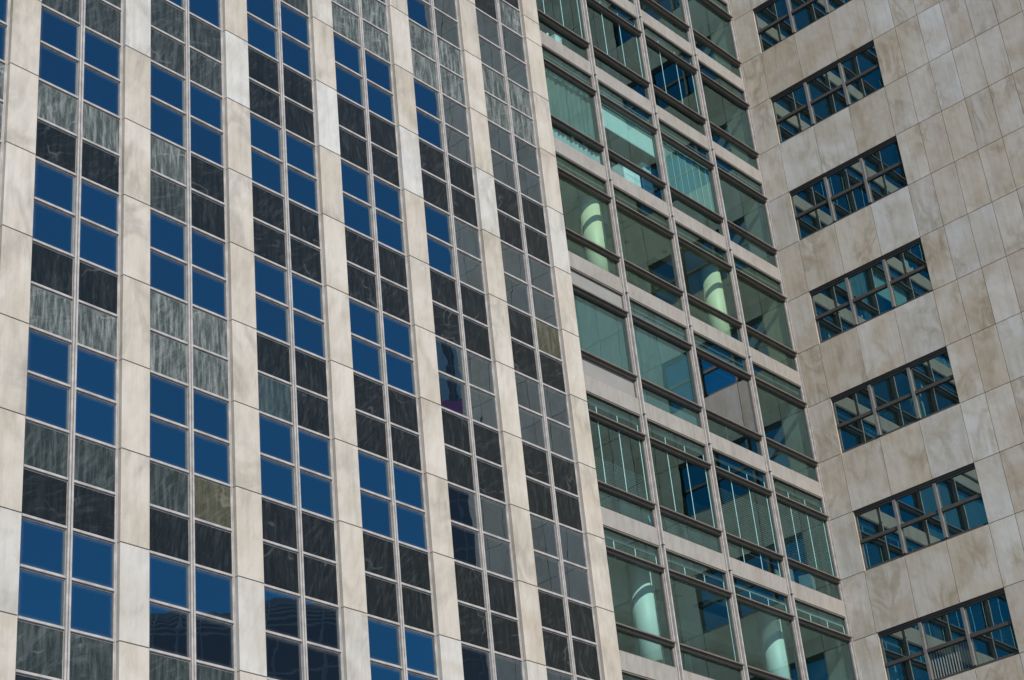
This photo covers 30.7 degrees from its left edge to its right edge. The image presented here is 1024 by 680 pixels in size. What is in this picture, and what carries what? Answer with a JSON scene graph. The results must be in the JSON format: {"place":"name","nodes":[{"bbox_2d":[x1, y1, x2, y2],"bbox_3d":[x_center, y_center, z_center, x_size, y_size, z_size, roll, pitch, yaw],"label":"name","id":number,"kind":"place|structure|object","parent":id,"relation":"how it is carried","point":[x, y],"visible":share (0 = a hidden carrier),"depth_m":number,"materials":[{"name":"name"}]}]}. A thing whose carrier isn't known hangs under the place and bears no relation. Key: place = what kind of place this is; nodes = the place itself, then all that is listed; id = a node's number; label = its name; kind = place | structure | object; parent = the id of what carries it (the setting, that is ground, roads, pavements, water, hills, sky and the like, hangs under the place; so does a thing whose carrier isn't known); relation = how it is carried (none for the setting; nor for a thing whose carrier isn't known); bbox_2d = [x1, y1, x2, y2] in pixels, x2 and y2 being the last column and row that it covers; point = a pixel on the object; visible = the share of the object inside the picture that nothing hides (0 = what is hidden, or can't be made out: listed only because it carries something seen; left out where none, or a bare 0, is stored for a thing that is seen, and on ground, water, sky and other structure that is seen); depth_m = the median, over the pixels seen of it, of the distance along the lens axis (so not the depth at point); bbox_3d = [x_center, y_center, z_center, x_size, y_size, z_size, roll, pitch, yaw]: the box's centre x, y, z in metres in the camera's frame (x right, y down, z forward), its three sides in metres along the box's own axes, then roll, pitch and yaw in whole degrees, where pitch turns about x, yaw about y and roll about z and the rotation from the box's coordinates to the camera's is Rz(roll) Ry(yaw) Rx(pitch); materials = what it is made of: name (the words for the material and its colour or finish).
{"place":"outdoors","nodes":[
{"label":"outdoors","id":0,"kind":"place"},
{"bbox_2d":[0,0,622,679],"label":"pier tower","id":1,"kind":"structure","parent":0,"point":[292,384],"depth_m":39.67,"materials":[{"name":"stone"}]},
{"bbox_2d":[0,143,3,206],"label":"window","id":2,"kind":"structure","parent":1,"relation":"in","point":[1,145],"depth_m":35.41,"materials":[{"name":"metal"}]},
{"bbox_2d":[0,0,10,64],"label":"window","id":3,"kind":"structure","parent":1,"relation":"in","point":[4,4],"depth_m":36.94,"materials":[{"name":"glass"}]},
{"bbox_2d":[17,518,116,643],"bbox_3d":[-7.818,4.221,32.669,0.127,1.938,2.114,-28,-36,33],"label":"window","id":4,"kind":"structure","parent":1,"relation":"in","point":[42,577],"depth_m":32.66,"materials":[{"name":"glass"}]},
{"bbox_2d":[25,330,118,449],"bbox_3d":[-8.172,0.925,34.527,0.127,1.938,2.114,-28,-36,33],"label":"window","id":5,"kind":"structure","parent":1,"relation":"in","point":[48,364],"depth_m":34.52,"materials":[{"name":"glass"}]},
{"bbox_2d":[32,160,120,276],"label":"window","id":6,"kind":"structure","parent":1,"relation":"in","point":[53,211],"depth_m":36.37,"materials":[{"name":"glass"}]},
{"bbox_2d":[38,8,122,119],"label":"window","id":7,"kind":"structure","parent":1,"relation":"in","point":[58,57],"depth_m":38.24,"materials":[{"name":"glass"}]},
{"bbox_2d":[150,64,225,169],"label":"window","id":8,"kind":"structure","parent":1,"relation":"in","point":[207,111],"depth_m":40.12,"materials":[{"name":"glass"}]},
{"bbox_2d":[150,212,228,321],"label":"window","id":9,"kind":"structure","parent":1,"relation":"in","point":[210,295],"depth_m":38.25,"materials":[{"name":"glass"}]},
{"bbox_2d":[149,375,232,488],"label":"window","id":10,"kind":"structure","parent":1,"relation":"in","point":[169,428],"depth_m":36.40,"materials":[{"name":"glass"}]},
{"bbox_2d":[162,0,222,31],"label":"window","id":11,"kind":"structure","parent":1,"relation":"in","point":[209,12],"depth_m":42.05,"materials":[{"name":"glass"}]},
{"bbox_2d":[149,555,236,672],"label":"window","id":12,"kind":"structure","parent":1,"relation":"in","point":[169,610],"depth_m":34.53,"materials":[{"name":"glass"}]},
{"bbox_2d":[247,0,312,80],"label":"window","id":13,"kind":"structure","parent":1,"relation":"in","point":[261,15],"depth_m":43.88,"materials":[{"name":"glass"}]},
{"bbox_2d":[250,115,319,215],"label":"window","id":14,"kind":"structure","parent":1,"relation":"in","point":[302,161],"depth_m":42.00,"materials":[{"name":"glass"}]},
{"bbox_2d":[254,258,327,361],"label":"window","id":15,"kind":"structure","parent":1,"relation":"in","point":[310,336],"depth_m":40.15,"materials":[{"name":"glass"}]},
{"bbox_2d":[259,415,335,522],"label":"window","id":16,"kind":"structure","parent":1,"relation":"in","point":[276,443],"depth_m":38.28,"materials":[{"name":"glass"}]},
{"bbox_2d":[264,588,343,679],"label":"window","id":17,"kind":"structure","parent":1,"relation":"in","point":[282,620],"depth_m":36.45,"materials":[{"name":"glass"}]},
{"bbox_2d":[333,34,396,126],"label":"window","id":18,"kind":"structure","parent":1,"relation":"in","point":[380,86],"depth_m":45.75,"materials":[{"name":"glass"}]},
{"bbox_2d":[341,162,406,256],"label":"window","id":19,"kind":"structure","parent":1,"relation":"in","point":[355,184],"depth_m":43.89,"materials":[{"name":"glass"}]},
{"bbox_2d":[375,0,387,6],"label":"window","id":20,"kind":"structure","parent":1,"relation":"in","point":[383,2],"depth_m":47.74,"materials":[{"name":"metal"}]},
{"bbox_2d":[349,300,417,398],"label":"window","id":21,"kind":"structure","parent":1,"relation":"in","point":[399,344],"depth_m":42.03,"materials":[{"name":"glass"}]},
{"bbox_2d":[358,452,429,553],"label":"window","id":22,"kind":"structure","parent":1,"relation":"in","point":[411,511],"depth_m":40.17,"materials":[{"name":"glass"}]},
{"bbox_2d":[368,619,439,679],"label":"window","id":23,"kind":"structure","parent":1,"relation":"in","point":[384,647],"depth_m":38.43,"materials":[{"name":"glass"}]},
{"bbox_2d":[407,0,461,51],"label":"window","id":24,"kind":"structure","parent":1,"relation":"in","point":[446,11],"depth_m":49.52,"materials":[{"name":"glass"}]},
{"bbox_2d":[414,80,473,168],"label":"window","id":25,"kind":"structure","parent":1,"relation":"in","point":[458,138],"depth_m":47.63,"materials":[{"name":"glass"}]},
{"bbox_2d":[424,204,485,295],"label":"window","id":26,"kind":"structure","parent":1,"relation":"in","point":[468,240],"depth_m":45.77,"materials":[{"name":"glass"}]},
{"bbox_2d":[436,339,499,432],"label":"window","id":27,"kind":"structure","parent":1,"relation":"in","point":[484,406],"depth_m":43.91,"materials":[{"name":"glass"}]},
{"bbox_2d":[448,485,514,581],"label":"window","id":28,"kind":"structure","parent":1,"relation":"in","point":[495,517],"depth_m":42.05,"materials":[{"name":"glass"}]},
{"bbox_2d":[461,645,524,679],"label":"window","id":29,"kind":"structure","parent":1,"relation":"in","point":[476,663],"depth_m":40.35,"materials":[{"name":"glass"}]},
{"bbox_2d":[476,11,530,92],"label":"window","id":30,"kind":"structure","parent":1,"relation":"in","point":[514,47],"depth_m":51.38,"materials":[{"name":"glass"}]},
{"bbox_2d":[488,123,543,207],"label":"window","id":31,"kind":"structure","parent":1,"relation":"in","point":[501,154],"depth_m":49.52,"materials":[{"name":"glass"}]},
{"bbox_2d":[501,244,558,330],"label":"window","id":32,"kind":"structure","parent":1,"relation":"in","point":[542,283],"depth_m":47.65,"materials":[{"name":"glass"}]},
{"bbox_2d":[515,374,575,463],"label":"window","id":33,"kind":"structure","parent":1,"relation":"in","point":[556,404],"depth_m":45.80,"materials":[{"name":"glass"}]},
{"bbox_2d":[530,516,592,608],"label":"window","id":34,"kind":"structure","parent":1,"relation":"in","point":[575,561],"depth_m":43.94,"materials":[{"name":"glass"}]},
{"bbox_2d":[547,670,578,679],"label":"window","id":35,"kind":"structure","parent":1,"relation":"in","point":[550,675],"depth_m":42.07,"materials":[{"name":"glass"}]},
{"bbox_2d":[551,34,561,43],"bbox_3d":[1.298,-8.624,55.457,0.310,0.900,0.310,-28,-36,33],"label":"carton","id":36,"kind":"object","parent":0,"point":[556,37],"visible":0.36,"depth_m":55.51,"materials":[{"name":"white cardboard"}]},
{"bbox_2d":[637,162,656,176],"bbox_3d":[4.058,-5.042,56.930,0.420,0.450,0.680,-28,-36,33],"label":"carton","id":37,"kind":"object","parent":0,"point":[647,168],"visible":0.39,"depth_m":56.81,"materials":[{"name":"white"}]},
{"bbox_2d":[789,569,794,581],"bbox_3d":[8.041,7.076,53.658,0.280,1.050,0.400,-28,-36,33],"label":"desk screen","id":38,"kind":"object","parent":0,"point":[791,574],"visible":0.07,"depth_m":53.89,"materials":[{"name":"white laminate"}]},
{"bbox_2d":[729,0,1023,679],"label":"stone tower","id":39,"kind":"structure","parent":0,"point":[889,134],"depth_m":56.03,"materials":[{"name":"stone"}]},
{"bbox_2d":[752,0,851,52],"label":"strip window","id":40,"kind":"structure","parent":39,"relation":"in","point":[775,21],"depth_m":63.26,"materials":[{"name":"glass"}]},
{"bbox_2d":[770,41,883,143],"bbox_3d":[10.301,-8.060,60.956,4.108,1.896,0.161,-28,-36,33],"label":"strip window","id":41,"kind":"structure","parent":39,"relation":"in","point":[854,77],"depth_m":60.98,"materials":[{"name":"glass"}]},
{"bbox_2d":[789,136,907,240],"bbox_3d":[10.655,-4.764,59.098,4.108,1.896,0.161,-28,-36,33],"label":"strip window","id":42,"kind":"structure","parent":39,"relation":"in","point":[877,173],"depth_m":59.12,"materials":[{"name":"blue glass"}]},
{"bbox_2d":[809,238,932,343],"bbox_3d":[11.008,-1.468,57.239,4.108,1.896,0.161,-28,-36,33],"label":"strip window","id":43,"kind":"structure","parent":39,"relation":"in","point":[897,278],"depth_m":57.24,"materials":[{"name":"blue glass"}]},
{"bbox_2d":[830,347,959,453],"bbox_3d":[11.362,1.828,55.381,4.108,1.896,0.161,-28,-36,33],"label":"strip window","id":44,"kind":"structure","parent":39,"relation":"in","point":[922,388],"depth_m":55.39,"materials":[{"name":"blue glass"}]},
{"bbox_2d":[853,463,988,570],"bbox_3d":[11.716,5.123,53.523,4.108,1.896,0.161,-28,-36,33],"label":"strip window","id":45,"kind":"structure","parent":39,"relation":"in","point":[950,505],"depth_m":53.53,"materials":[{"name":"blue glass"}]},
{"bbox_2d":[877,588,1019,679],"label":"strip window","id":46,"kind":"structure","parent":39,"relation":"in","point":[984,622],"depth_m":51.64,"materials":[{"name":"blue glass"}]},
{"bbox_3d":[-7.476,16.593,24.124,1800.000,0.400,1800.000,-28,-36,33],"label":"ground","id":47,"kind":"structure","parent":0,"visible":0},
{"bbox_2d":[536,0,859,679],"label":"glass block","id":48,"kind":"structure","parent":47,"relation":"on","point":[705,453],"depth_m":54.29,"materials":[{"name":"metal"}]},
{"bbox_2d":[537,0,589,60],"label":"window","id":49,"kind":"structure","parent":48,"relation":"in","point":[581,41],"depth_m":55.39,"materials":[{"name":"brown metal"}]},
{"bbox_2d":[542,44,604,165],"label":"window","id":50,"kind":"structure","parent":48,"relation":"in","point":[588,89],"depth_m":54.05,"materials":[{"name":"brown metal"}]},
{"bbox_2d":[555,151,620,277],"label":"window","id":51,"kind":"structure","parent":48,"relation":"in","point":[574,236],"depth_m":52.20,"materials":[{"name":"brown metal"}]},
{"bbox_2d":[570,267,637,397],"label":"window","id":52,"kind":"structure","parent":48,"relation":"in","point":[583,285],"depth_m":50.23,"materials":[{"name":"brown metal"}]},
{"bbox_2d":[586,0,650,99],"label":"window","id":53,"kind":"structure","parent":48,"relation":"in","point":[595,4],"depth_m":57.78,"materials":[{"name":"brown metal"}]},
{"bbox_2d":[586,391,656,527],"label":"window","id":54,"kind":"structure","parent":48,"relation":"in","point":[597,417],"depth_m":48.50,"materials":[{"name":"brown metal"}]},
{"bbox_2d":[611,164,640,186],"bbox_3d":[3.456,-4.576,55.656,0.462,1.270,0.780,-28,-36,33],"label":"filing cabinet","id":55,"kind":"object","parent":48,"relation":"on","point":[626,173],"visible":0.28,"depth_m":55.60,"materials":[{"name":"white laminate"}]},
{"bbox_2d":[598,80,666,201],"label":"window","id":56,"kind":"structure","parent":48,"relation":"in","point":[605,100],"depth_m":55.93,"materials":[{"name":"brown metal"}]},
{"bbox_2d":[621,670,652,679],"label":"window","id":57,"kind":"structure","parent":48,"relation":"in","point":[623,672],"depth_m":45.00,"materials":[{"name":"brown metal"}]},
{"bbox_2d":[603,525,676,667],"bbox_3d":[3.022,6.311,46.268,0.210,3.305,2.776,-28,-36,33],"label":"window","id":58,"kind":"structure","parent":48,"relation":"in","point":[635,560],"depth_m":46.64,"materials":[{"name":"brown metal"}]},
{"bbox_2d":[613,185,683,311],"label":"window","id":59,"kind":"structure","parent":48,"relation":"in","point":[666,232],"depth_m":54.08,"materials":[{"name":"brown metal"}]},
{"bbox_2d":[640,177,661,199],"bbox_3d":[4.159,-4.222,56.529,0.462,1.380,1.000,-28,-36,33],"label":"filing cabinet","id":60,"kind":"object","parent":48,"relation":"on","point":[651,188],"visible":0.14,"depth_m":56.45,"materials":[{"name":"blue metal"}]},
{"bbox_2d":[648,161,658,177],"bbox_3d":[4.499,-4.428,57.323,0.320,2.450,0.520,-28,-36,33],"label":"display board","id":61,"kind":"object","parent":48,"relation":"on","point":[653,165],"visible":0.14,"depth_m":57.81,"materials":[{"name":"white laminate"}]},
{"bbox_2d":[641,0,689,42],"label":"window","id":62,"kind":"structure","parent":48,"relation":"in","point":[655,6],"depth_m":61.18,"materials":[{"name":"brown metal"}]},
{"bbox_2d":[629,297,702,428],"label":"window","id":63,"kind":"structure","parent":48,"relation":"in","point":[636,320],"depth_m":52.24,"materials":[{"name":"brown metal"}]},
{"bbox_2d":[643,22,706,135],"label":"window","id":64,"kind":"structure","parent":48,"relation":"in","point":[660,48],"depth_m":59.77,"materials":[{"name":"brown metal"}]},
{"bbox_2d":[647,419,722,553],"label":"window","id":65,"kind":"structure","parent":48,"relation":"in","point":[658,444],"depth_m":50.37,"materials":[{"name":"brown metal"}]},
{"bbox_2d":[658,118,724,235],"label":"window","id":66,"kind":"structure","parent":48,"relation":"in","point":[667,139],"depth_m":57.92,"materials":[{"name":"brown metal"}]},
{"bbox_2d":[666,549,744,679],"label":"window","id":67,"kind":"structure","parent":48,"relation":"in","point":[673,574],"depth_m":48.55,"materials":[{"name":"brown metal"}]},
{"bbox_2d":[675,221,742,342],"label":"window","id":68,"kind":"structure","parent":48,"relation":"in","point":[683,242],"depth_m":56.07,"materials":[{"name":"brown metal"}]},
{"bbox_2d":[693,0,741,77],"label":"window","id":69,"kind":"structure","parent":48,"relation":"in","point":[734,61],"depth_m":63.66,"materials":[{"name":"grey metal"}]},
{"bbox_2d":[693,331,762,455],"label":"window","id":70,"kind":"structure","parent":48,"relation":"in","point":[700,352],"depth_m":54.22,"materials":[{"name":"grey metal"}]},
{"bbox_2d":[698,60,758,169],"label":"window","id":71,"kind":"structure","parent":48,"relation":"in","point":[714,128],"depth_m":61.76,"materials":[{"name":"grey metal"}]},
{"bbox_2d":[715,154,777,267],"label":"window","id":72,"kind":"structure","parent":48,"relation":"in","point":[723,174],"depth_m":59.90,"materials":[{"name":"grey metal"}]},
{"bbox_2d":[712,448,784,577],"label":"window","id":73,"kind":"structure","parent":48,"relation":"in","point":[721,472],"depth_m":52.38,"materials":[{"name":"grey metal"}]},
{"bbox_2d":[733,254,797,371],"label":"window","id":74,"kind":"structure","parent":48,"relation":"in","point":[741,275],"depth_m":58.06,"materials":[{"name":"grey metal"}]},
{"bbox_2d":[732,574,801,679],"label":"window","id":75,"kind":"structure","parent":48,"relation":"in","point":[741,599],"depth_m":50.74,"materials":[{"name":"grey metal"}]},
{"bbox_2d":[752,361,818,481],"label":"window","id":76,"kind":"structure","parent":48,"relation":"in","point":[768,387],"depth_m":56.22,"materials":[{"name":"grey metal"}]},
{"bbox_2d":[798,574,815,589],"bbox_3d":[8.628,7.341,54.185,0.520,0.998,0.661,-28,-36,33],"label":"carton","id":77,"kind":"object","parent":48,"relation":"on","point":[807,580],"visible":0.21,"depth_m":54.21,"materials":[{"name":"white cardboard"}]},
{"bbox_2d":[772,475,841,600],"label":"window","id":78,"kind":"structure","parent":48,"relation":"in","point":[787,501],"depth_m":54.37,"materials":[{"name":"grey metal"}]},
{"bbox_2d":[794,598,856,679],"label":"window","id":79,"kind":"structure","parent":48,"relation":"in","point":[845,637],"depth_m":53.03,"materials":[{"name":"grey metal"}]}
]}

